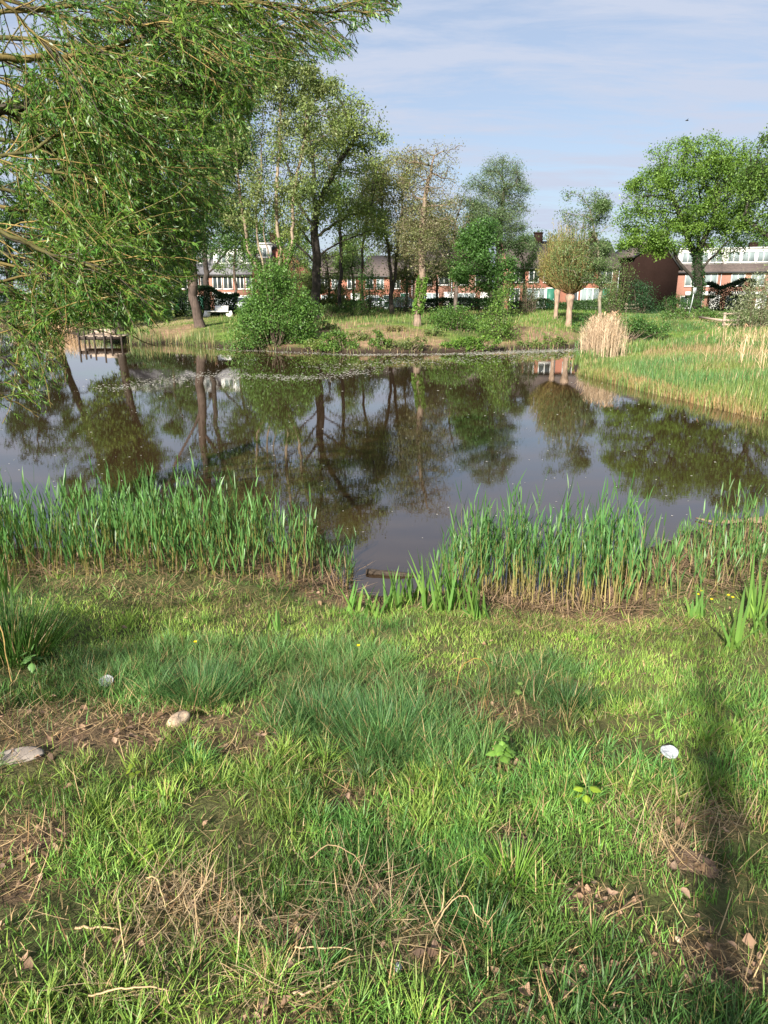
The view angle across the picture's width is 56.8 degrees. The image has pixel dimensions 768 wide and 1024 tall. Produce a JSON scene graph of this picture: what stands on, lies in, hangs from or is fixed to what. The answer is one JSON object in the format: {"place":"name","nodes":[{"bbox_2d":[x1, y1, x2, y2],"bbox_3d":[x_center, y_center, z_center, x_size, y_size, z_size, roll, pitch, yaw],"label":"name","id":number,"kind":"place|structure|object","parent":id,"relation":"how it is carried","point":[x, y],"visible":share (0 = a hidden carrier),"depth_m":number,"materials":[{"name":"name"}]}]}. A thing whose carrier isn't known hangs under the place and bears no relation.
{"place":"outdoors","nodes":[
{"label":"outdoors","id":0,"kind":"place"},
{"bbox_2d":[0,302,767,1023],"bbox_3d":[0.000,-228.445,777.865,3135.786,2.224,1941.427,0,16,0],"label":"ground","id":1,"kind":"structure","parent":0,"point":[14,896],"depth_m":2.84,"materials":[{"name":"green plant"}]},
{"bbox_2d":[0,554,27,599],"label":"iris plant","id":2,"kind":"object","parent":1,"relation":"on","point":[3,577],"visible":0.71,"depth_m":5.04,"materials":[{"name":"green plant"}]},
{"bbox_2d":[0,746,43,765],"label":"stone","id":3,"kind":"object","parent":1,"relation":"on","point":[21,753],"visible":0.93,"depth_m":3.03,"materials":[{"name":"grey stone"}]},
{"bbox_2d":[0,172,48,320],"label":"broadleaf tree","id":4,"kind":"object","parent":1,"relation":"on","point":[6,273],"visible":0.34,"depth_m":70.83,"materials":[{"name":"green plant"}]},
{"bbox_2d":[0,577,90,670],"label":"sedge tuft","id":5,"kind":"object","parent":1,"relation":"on","point":[13,633],"visible":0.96,"depth_m":4.21,"materials":[{"name":"green plant"}]},
{"bbox_2d":[0,41,135,296],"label":"broadleaf tree","id":6,"kind":"object","parent":1,"relation":"on","point":[15,129],"visible":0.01,"depth_m":71.47,"materials":[{"name":"green plant"}]},
{"bbox_2d":[77,329,129,345],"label":"wooden jetty","id":7,"kind":"object","parent":1,"relation":"on","point":[97,335],"visible":0.62,"depth_m":40.74,"materials":[{"name":"brown wood"}]},
{"bbox_2d":[81,325,215,346],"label":"reed sprouts","id":8,"kind":"object","parent":1,"relation":"on","point":[197,337],"visible":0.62,"depth_m":41.80,"materials":[{"name":"green plant"}]},
{"bbox_2d":[0,446,317,587],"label":"reeds","id":9,"kind":"object","parent":1,"relation":"on","point":[121,517],"visible":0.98,"depth_m":6.21,"materials":[{"name":"green plant"}]},
{"bbox_2d":[103,313,219,345],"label":"tall grass","id":10,"kind":"structure","parent":1,"relation":"on","point":[182,319],"depth_m":48.00,"materials":[{"name":"green plant"}]},
{"bbox_2d":[74,0,261,327],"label":"broadleaf tree","id":11,"kind":"object","parent":1,"relation":"on","point":[198,321],"visible":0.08,"depth_m":42.90,"materials":[{"name":"green plant"}]},
{"bbox_2d":[166,710,189,726],"bbox_3d":[-1.000,1.016,3.465,0.078,0.068,0.116,18,25,34],"label":"stone","id":12,"kind":"object","parent":1,"relation":"on","point":[180,716],"visible":0.77,"depth_m":3.45,"materials":[{"name":"beige stone"}]},
{"bbox_2d":[167,242,213,309],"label":"brick house","id":13,"kind":"structure","parent":1,"relation":"on","point":[200,273],"depth_m":83.92,"materials":[{"name":"brown brick"}]},
{"bbox_2d":[132,653,254,710],"bbox_3d":[-1.003,0.924,3.816,0.710,0.281,0.684,0,16,0],"label":"fescue tussock","id":14,"kind":"object","parent":1,"relation":"on","point":[218,678],"visible":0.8,"depth_m":3.85,"materials":[{"name":"green plant"}]},
{"bbox_2d":[0,0,401,423],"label":"willow tree","id":15,"kind":"object","parent":1,"relation":"on","point":[102,123],"visible":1,"depth_m":4.52,"materials":[{"name":"green plant"}]},
{"bbox_2d":[173,284,239,317],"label":"garden hedge","id":16,"kind":"object","parent":1,"relation":"on","point":[215,295],"visible":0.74,"depth_m":58.85,"materials":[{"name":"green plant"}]},
{"bbox_2d":[159,5,274,308],"bbox_3d":[-15.085,-29.244,59.953,12.026,24.753,8.321,0,16,0],"label":"broadleaf tree","id":17,"kind":"object","parent":1,"relation":"on","point":[206,275],"visible":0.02,"depth_m":61.35,"materials":[{"name":"green plant"}]},
{"bbox_2d":[209,247,257,309],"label":"brick house","id":18,"kind":"structure","parent":1,"relation":"on","point":[220,281],"depth_m":83.76,"materials":[{"name":"grey tile"}]},
{"bbox_2d":[207,206,268,310],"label":"broadleaf tree","id":19,"kind":"object","parent":1,"relation":"on","point":[243,252],"visible":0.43,"depth_m":61.94,"materials":[{"name":"green plant"}]},
{"bbox_2d":[256,233,276,275],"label":"brick house","id":20,"kind":"structure","parent":1,"relation":"on","point":[264,253],"depth_m":76.41,"materials":[{"name":"tile"}]},
{"bbox_2d":[213,253,325,350],"bbox_3d":[-5.861,-10.705,36.405,5.602,4.936,3.875,6,18,21],"label":"shrub","id":21,"kind":"object","parent":1,"relation":"on","point":[264,315],"visible":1,"depth_m":36.04,"materials":[{"name":"green plant"}]},
{"bbox_2d":[202,31,351,294],"bbox_3d":[-5.938,-17.453,38.572,8.566,15.603,5.035,0,16,0],"label":"broadleaf tree","id":22,"kind":"object","parent":1,"relation":"on","point":[319,88],"visible":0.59,"depth_m":37.91,"materials":[{"name":"green plant"}]},
{"bbox_2d":[241,207,319,261],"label":"broadleaf tree","id":23,"kind":"object","parent":1,"relation":"on","point":[267,236],"visible":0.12,"depth_m":103.60,"materials":[{"name":"green plant"}]},
{"bbox_2d":[272,232,321,299],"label":"broadleaf tree","id":24,"kind":"object","parent":1,"relation":"on","point":[295,266],"visible":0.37,"depth_m":66.05,"materials":[{"name":"green plant"}]},
{"bbox_2d":[264,675,371,734],"bbox_3d":[-0.330,0.981,3.578,0.611,0.240,0.632,0,16,0],"label":"fescue tussock","id":25,"kind":"object","parent":1,"relation":"on","point":[310,710],"visible":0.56,"depth_m":3.61,"materials":[{"name":"green plant"}]},
{"bbox_2d":[300,245,353,310],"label":"broadleaf tree","id":26,"kind":"object","parent":1,"relation":"on","point":[330,298],"visible":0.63,"depth_m":62.66,"materials":[{"name":"green plant"}]},
{"bbox_2d":[257,70,398,319],"bbox_3d":[-3.786,-19.966,46.228,9.497,15.041,6.238,0,16,0],"label":"oak tree","id":27,"kind":"object","parent":1,"relation":"on","point":[356,134],"visible":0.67,"depth_m":45.60,"materials":[{"name":"green plant"}]},
{"bbox_2d":[311,523,357,587],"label":"reeds","id":28,"kind":"object","parent":1,"relation":"on","point":[322,551],"visible":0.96,"depth_m":6.64,"materials":[{"name":"green plant"}]},
{"bbox_2d":[315,328,361,352],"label":"bramble","id":29,"kind":"object","parent":1,"relation":"on","point":[335,342],"visible":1,"depth_m":34.99,"materials":[{"name":"green plant"}]},
{"bbox_2d":[320,250,363,300],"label":"brick house","id":30,"kind":"structure","parent":1,"relation":"on","point":[347,283],"depth_m":99.22,"materials":[{"name":"brick"}]},
{"bbox_2d":[315,139,369,313],"bbox_3d":[-3.257,-22.494,56.003,4.758,13.949,4.701,6,18,20],"label":"broadleaf tree","id":31,"kind":"object","parent":1,"relation":"on","point":[334,208],"visible":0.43,"depth_m":55.51,"materials":[{"name":"green plant"}]},
{"bbox_2d":[319,300,376,316],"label":"shrub","id":32,"kind":"object","parent":1,"relation":"on","point":[341,309],"visible":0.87,"depth_m":52.64,"materials":[{"name":"green plant"}]},
{"bbox_2d":[328,231,375,307],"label":"broadleaf tree","id":33,"kind":"object","parent":1,"relation":"on","point":[351,264],"visible":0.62,"depth_m":66.03,"materials":[{"name":"green plant"}]},
{"bbox_2d":[339,581,373,612],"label":"iris plant","id":34,"kind":"object","parent":1,"relation":"on","point":[352,602],"visible":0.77,"depth_m":5.43,"materials":[{"name":"green plant"}]},
{"bbox_2d":[345,155,395,311],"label":"broadleaf tree","id":35,"kind":"object","parent":1,"relation":"on","point":[362,261],"visible":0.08,"depth_m":59.48,"materials":[{"name":"green plant"}]},
{"bbox_2d":[347,261,399,313],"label":"shrub","id":36,"kind":"object","parent":1,"relation":"on","point":[371,299],"visible":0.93,"depth_m":55.58,"materials":[{"name":"green plant"}]},
{"bbox_2d":[362,584,392,618],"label":"iris plant","id":37,"kind":"object","parent":1,"relation":"on","point":[373,605],"visible":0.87,"depth_m":5.29,"materials":[{"name":"green plant"}]},
{"bbox_2d":[300,680,459,770],"bbox_3d":[0.005,1.002,3.332,0.769,0.254,0.754,0,16,0],"label":"fescue tussock","id":38,"kind":"object","parent":1,"relation":"on","point":[375,716],"visible":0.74,"depth_m":3.37,"materials":[{"name":"green plant"}]},
{"bbox_2d":[368,327,393,349],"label":"bramble","id":39,"kind":"object","parent":1,"relation":"on","point":[381,341],"visible":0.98,"depth_m":35.02,"materials":[{"name":"green plant"}]},
{"bbox_2d":[0,551,767,1023],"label":"dead grass","id":40,"kind":"structure","parent":1,"relation":"on","point":[384,881],"depth_m":2.28,"materials":[{"name":"plant"}]},
{"bbox_2d":[0,517,767,626],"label":"reed litter","id":41,"kind":"object","parent":1,"relation":"on","point":[577,603],"visible":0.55,"depth_m":5.95,"materials":[{"name":"plant"}]},
{"bbox_2d":[0,569,767,1023],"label":"leaf litter","id":42,"kind":"object","parent":1,"relation":"on","point":[418,953],"visible":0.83,"depth_m":2.23,"materials":[{"name":"plant"}]},
{"bbox_2d":[363,255,413,308],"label":"brick house","id":43,"kind":"structure","parent":1,"relation":"on","point":[378,259],"depth_m":99.06,"materials":[{"name":"tile"}]},
{"bbox_2d":[380,567,412,609],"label":"iris plant","id":44,"kind":"object","parent":1,"relation":"on","point":[397,596],"visible":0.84,"depth_m":5.50,"materials":[{"name":"green plant"}]},
{"bbox_2d":[350,142,443,313],"bbox_3d":[0.963,-20.924,53.235,7.093,12.246,5.410,0,16,0],"label":"broadleaf tree","id":45,"kind":"object","parent":1,"relation":"on","point":[389,249],"visible":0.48,"depth_m":52.27,"materials":[{"name":"green plant"}]},
{"bbox_2d":[220,308,575,369],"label":"bank herbs","id":46,"kind":"object","parent":1,"relation":"on","point":[389,318],"visible":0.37,"depth_m":43.92,"materials":[{"name":"green plant"}]},
{"bbox_2d":[387,274,414,312],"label":"shrub","id":47,"kind":"object","parent":1,"relation":"on","point":[403,302],"visible":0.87,"depth_m":60.26,"materials":[{"name":"green plant"}]},
{"bbox_2d":[385,335,427,351],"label":"bramble","id":48,"kind":"object","parent":1,"relation":"on","point":[409,345],"visible":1,"depth_m":35.05,"materials":[{"name":"green plant"}]},
{"bbox_2d":[381,216,433,308],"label":"broadleaf tree","id":49,"kind":"object","parent":1,"relation":"on","point":[402,272],"visible":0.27,"depth_m":62.35,"materials":[{"name":"green plant"}]},
{"bbox_2d":[400,567,429,604],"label":"iris plant","id":50,"kind":"object","parent":1,"relation":"on","point":[408,595],"visible":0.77,"depth_m":5.69,"materials":[{"name":"green plant"}]},
{"bbox_2d":[384,135,463,326],"bbox_3d":[2.334,-15.614,40.217,4.693,10.344,4.172,0,16,0],"label":"alder tree","id":51,"kind":"object","parent":1,"relation":"on","point":[423,210],"visible":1,"depth_m":39.61,"materials":[{"name":"green plant"}]},
{"bbox_2d":[408,548,454,609],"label":"iris plant","id":52,"kind":"object","parent":1,"relation":"on","point":[424,592],"visible":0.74,"depth_m":5.49,"materials":[{"name":"green plant"}]},
{"bbox_2d":[411,228,453,304],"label":"broadleaf tree","id":53,"kind":"object","parent":1,"relation":"on","point":[432,283],"visible":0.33,"depth_m":66.26,"materials":[{"name":"green plant"}]},
{"bbox_2d":[413,247,453,308],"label":"brick house","id":54,"kind":"structure","parent":1,"relation":"on","point":[430,294],"depth_m":84.08,"materials":[{"name":"brick"}]},
{"bbox_2d":[424,555,477,613],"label":"iris plant","id":55,"kind":"object","parent":1,"relation":"on","point":[439,598],"visible":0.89,"depth_m":5.36,"materials":[{"name":"green plant"}]},
{"bbox_2d":[425,177,481,311],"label":"broadleaf tree","id":56,"kind":"object","parent":1,"relation":"on","point":[444,244],"visible":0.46,"depth_m":57.68,"materials":[{"name":"green plant"}]},
{"bbox_2d":[422,296,488,311],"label":"garden hedge","id":57,"kind":"object","parent":1,"relation":"on","point":[429,302],"visible":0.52,"depth_m":66.68,"materials":[{"name":"green plant"}]},
{"bbox_2d":[422,302,492,333],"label":"shrub","id":58,"kind":"object","parent":1,"relation":"on","point":[454,324],"visible":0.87,"depth_m":39.55,"materials":[{"name":"green plant"}]},
{"bbox_2d":[434,540,484,610],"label":"iris plant","id":59,"kind":"object","parent":1,"relation":"on","point":[449,583],"visible":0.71,"depth_m":5.44,"materials":[{"name":"green plant"}]},
{"bbox_2d":[431,279,489,311],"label":"shrub","id":60,"kind":"object","parent":1,"relation":"on","point":[466,299],"visible":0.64,"depth_m":65.88,"materials":[{"name":"green plant"}]},
{"bbox_2d":[452,562,483,619],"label":"iris plant","id":61,"kind":"object","parent":1,"relation":"on","point":[470,610],"visible":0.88,"depth_m":5.18,"materials":[{"name":"green plant"}]},
{"bbox_2d":[439,334,502,350],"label":"bramble","id":62,"kind":"object","parent":1,"relation":"on","point":[474,343],"visible":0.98,"depth_m":35.90,"materials":[{"name":"green plant"}]},
{"bbox_2d":[435,881,521,958],"bbox_3d":[0.286,1.191,2.088,0.258,0.157,0.250,6,18,20],"label":"grass tuft","id":63,"kind":"object","parent":1,"relation":"on","point":[476,910],"visible":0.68,"depth_m":2.08,"materials":[{"name":"green plant"}]},
{"bbox_2d":[443,213,525,315],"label":"broadleaf tree","id":64,"kind":"object","parent":1,"relation":"on","point":[475,245],"visible":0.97,"depth_m":50.30,"materials":[{"name":"green plant"}]},
{"bbox_2d":[469,274,521,342],"bbox_3d":[6.174,-10.831,37.975,2.707,3.649,2.117,-4,17,-12],"label":"shrub","id":65,"kind":"object","parent":1,"relation":"on","point":[502,329],"visible":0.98,"depth_m":37.97,"materials":[{"name":"green plant"}]},
{"bbox_2d":[459,148,540,313],"bbox_3d":[9.064,-22.591,57.949,6.270,12.957,5.962,13,21,38],"label":"willow tree","id":66,"kind":"object","parent":1,"relation":"on","point":[502,194],"visible":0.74,"depth_m":56.64,"materials":[{"name":"green plant"}]},
{"bbox_2d":[486,735,515,765],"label":"nettle seedling","id":67,"kind":"object","parent":1,"relation":"on","point":[500,747],"visible":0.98,"depth_m":3.02,"materials":[{"name":"green plant"}]},
{"bbox_2d":[463,825,565,910],"bbox_3d":[0.418,1.138,2.304,0.338,0.181,0.383,0,16,0],"label":"grass tuft","id":68,"kind":"object","parent":1,"relation":"on","point":[519,862],"visible":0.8,"depth_m":2.34,"materials":[{"name":"green plant"}]},
{"bbox_2d":[504,230,543,309],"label":"broadleaf tree","id":69,"kind":"object","parent":1,"relation":"on","point":[521,271],"visible":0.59,"depth_m":67.77,"materials":[{"name":"green plant"}]},
{"bbox_2d":[495,232,559,308],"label":"brick house","id":70,"kind":"structure","parent":1,"relation":"on","point":[548,292],"depth_m":82.22,"materials":[{"name":"brick"}]},
{"bbox_2d":[511,278,544,312],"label":"shrub","id":71,"kind":"object","parent":1,"relation":"on","point":[528,306],"visible":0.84,"depth_m":59.05,"materials":[{"name":"green plant"}]},
{"bbox_2d":[433,470,654,612],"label":"reeds","id":72,"kind":"object","parent":1,"relation":"on","point":[590,548],"visible":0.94,"depth_m":5.90,"materials":[{"name":"green plant"}]},
{"bbox_2d":[535,215,575,318],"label":"pollard willow","id":73,"kind":"object","parent":1,"relation":"on","point":[549,284],"visible":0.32,"depth_m":50.87,"materials":[{"name":"green plant"}]},
{"bbox_2d":[514,308,620,349],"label":"tall grass","id":74,"kind":"structure","parent":1,"relation":"on","point":[576,311],"depth_m":49.39,"materials":[{"name":"green plant"}]},
{"bbox_2d":[508,298,630,311],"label":"garden hedge","id":75,"kind":"object","parent":1,"relation":"on","point":[576,305],"visible":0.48,"depth_m":69.62,"materials":[{"name":"green plant"}]},
{"bbox_2d":[542,208,600,325],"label":"pollard willow","id":76,"kind":"object","parent":1,"relation":"on","point":[568,288],"visible":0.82,"depth_m":45.00,"materials":[{"name":"green plant"}]},
{"bbox_2d":[531,671,612,715],"bbox_3d":[0.997,0.978,3.779,0.456,0.202,0.419,0,16,0],"label":"grass tuft","id":77,"kind":"object","parent":1,"relation":"on","point":[572,700],"visible":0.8,"depth_m":3.80,"materials":[{"name":"green plant"}]},
{"bbox_2d":[550,185,622,317],"bbox_3d":[12.689,-15.738,44.318,4.878,8.816,3.956,0,16,0],"label":"broadleaf tree","id":78,"kind":"object","parent":1,"relation":"on","point":[601,206],"visible":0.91,"depth_m":43.74,"materials":[{"name":"green plant"}]},
{"bbox_2d":[554,233,620,307],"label":"brick house","id":79,"kind":"structure","parent":1,"relation":"on","point":[583,294],"depth_m":82.17,"materials":[{"name":"brick"}]},
{"bbox_2d":[573,310,631,357],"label":"dry reeds","id":80,"kind":"object","parent":1,"relation":"on","point":[603,335],"visible":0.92,"depth_m":29.65,"materials":[{"name":"plant"}]},
{"bbox_2d":[587,248,639,313],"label":"shrub","id":81,"kind":"object","parent":1,"relation":"on","point":[616,305],"visible":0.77,"depth_m":59.52,"materials":[{"name":"green plant"}]},
{"bbox_2d":[570,311,672,340],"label":"bramble","id":82,"kind":"object","parent":1,"relation":"on","point":[638,326],"visible":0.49,"depth_m":42.50,"materials":[{"name":"green plant"}]},
{"bbox_2d":[620,275,663,313],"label":"shrub","id":83,"kind":"object","parent":1,"relation":"on","point":[642,304],"visible":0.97,"depth_m":59.24,"materials":[{"name":"green plant"}]},
{"bbox_2d":[616,231,682,309],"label":"brick house","id":84,"kind":"structure","parent":1,"relation":"on","point":[663,273],"depth_m":82.06,"materials":[{"name":"brick"}]},
{"bbox_2d":[573,311,767,366],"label":"tall grass","id":85,"kind":"structure","parent":1,"relation":"on","point":[641,345],"depth_m":35.35,"materials":[{"name":"green plant"}]},
{"bbox_2d":[577,344,767,420],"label":"tall grass","id":86,"kind":"structure","parent":1,"relation":"on","point":[667,371],"depth_m":21.07,"materials":[{"name":"green plant"}]},
{"bbox_2d":[657,293,703,313],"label":"shrub","id":87,"kind":"object","parent":1,"relation":"on","point":[683,304],"visible":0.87,"depth_m":60.46,"materials":[{"name":"green plant"}]},
{"bbox_2d":[606,128,766,312],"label":"oak tree","id":88,"kind":"object","parent":1,"relation":"on","point":[664,176],"visible":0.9,"depth_m":58.48,"materials":[{"name":"green plant"}]},
{"bbox_2d":[612,473,767,608],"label":"reeds","id":89,"kind":"object","parent":1,"relation":"on","point":[738,536],"visible":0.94,"depth_m":6.27,"materials":[{"name":"green plant"}]},
{"bbox_2d":[667,848,718,877],"bbox_3d":[1.068,1.225,2.455,0.159,0.032,0.123,16,26,35],"label":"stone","id":90,"kind":"object","parent":1,"relation":"on","point":[706,860],"visible":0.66,"depth_m":2.46,"materials":[{"name":"brown stone"}]},
{"bbox_2d":[658,304,731,320],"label":"bramble","id":91,"kind":"object","parent":1,"relation":"on","point":[712,314],"visible":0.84,"depth_m":50.67,"materials":[{"name":"green plant"}]},
{"bbox_2d":[685,585,708,618],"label":"iris plant","id":92,"kind":"object","parent":1,"relation":"on","point":[692,610],"visible":0.9,"depth_m":5.32,"materials":[{"name":"green plant"}]},
{"bbox_2d":[674,243,723,308],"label":"brick house","id":93,"kind":"structure","parent":1,"relation":"on","point":[714,272],"depth_m":88.00,"materials":[{"name":"tile"}]},
{"bbox_2d":[637,340,767,371],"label":"dead herbs","id":94,"kind":"object","parent":1,"relation":"on","point":[665,349],"visible":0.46,"depth_m":28.67,"materials":[{"name":"beige plant"}]},
{"bbox_2d":[675,319,767,375],"bbox_3d":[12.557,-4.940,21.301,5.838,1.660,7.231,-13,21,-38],"label":"dry reeds","id":95,"kind":"object","parent":1,"relation":"on","point":[743,348],"visible":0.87,"depth_m":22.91,"materials":[{"name":"plant"}]},
{"bbox_2d":[705,277,756,310],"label":"garden hedge","id":96,"kind":"object","parent":1,"relation":"on","point":[718,290],"visible":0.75,"depth_m":69.75,"materials":[{"name":"green plant"}]},
{"bbox_2d":[712,584,763,653],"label":"iris plant","id":97,"kind":"object","parent":1,"relation":"on","point":[738,639],"visible":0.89,"depth_m":4.61,"materials":[{"name":"green plant"}]},
{"bbox_2d":[716,264,767,328],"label":"shrub","id":98,"kind":"object","parent":1,"relation":"on","point":[761,295],"visible":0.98,"depth_m":43.27,"materials":[{"name":"green plant"}]},
{"bbox_2d":[720,242,767,308],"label":"brick house","id":99,"kind":"structure","parent":1,"relation":"on","point":[754,256],"depth_m":86.47,"materials":[{"name":"paint"}]},
{"bbox_2d":[724,123,767,250],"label":"oak tree","id":100,"kind":"object","parent":1,"relation":"on","point":[752,192],"visible":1,"depth_m":53.30,"materials":[{"name":"green plant"}]},
{"bbox_2d":[744,552,767,619],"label":"iris plant","id":101,"kind":"object","parent":1,"relation":"on","point":[753,601],"visible":0.79,"depth_m":5.13,"materials":[{"name":"green plant"}]},
{"bbox_2d":[0,326,767,604],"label":"water","id":102,"kind":"structure","parent":0,"point":[589,438],"depth_m":12.71,"materials":[{"name":"liquid"}]},
{"bbox_2d":[11,348,767,528],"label":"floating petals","id":103,"kind":"object","parent":102,"relation":"on","point":[368,374],"visible":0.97,"depth_m":28.25,"materials":[{"name":"plant"}]},
{"bbox_2d":[0,0,767,301],"label":"sky","id":104,"kind":"structure","parent":0,"point":[578,90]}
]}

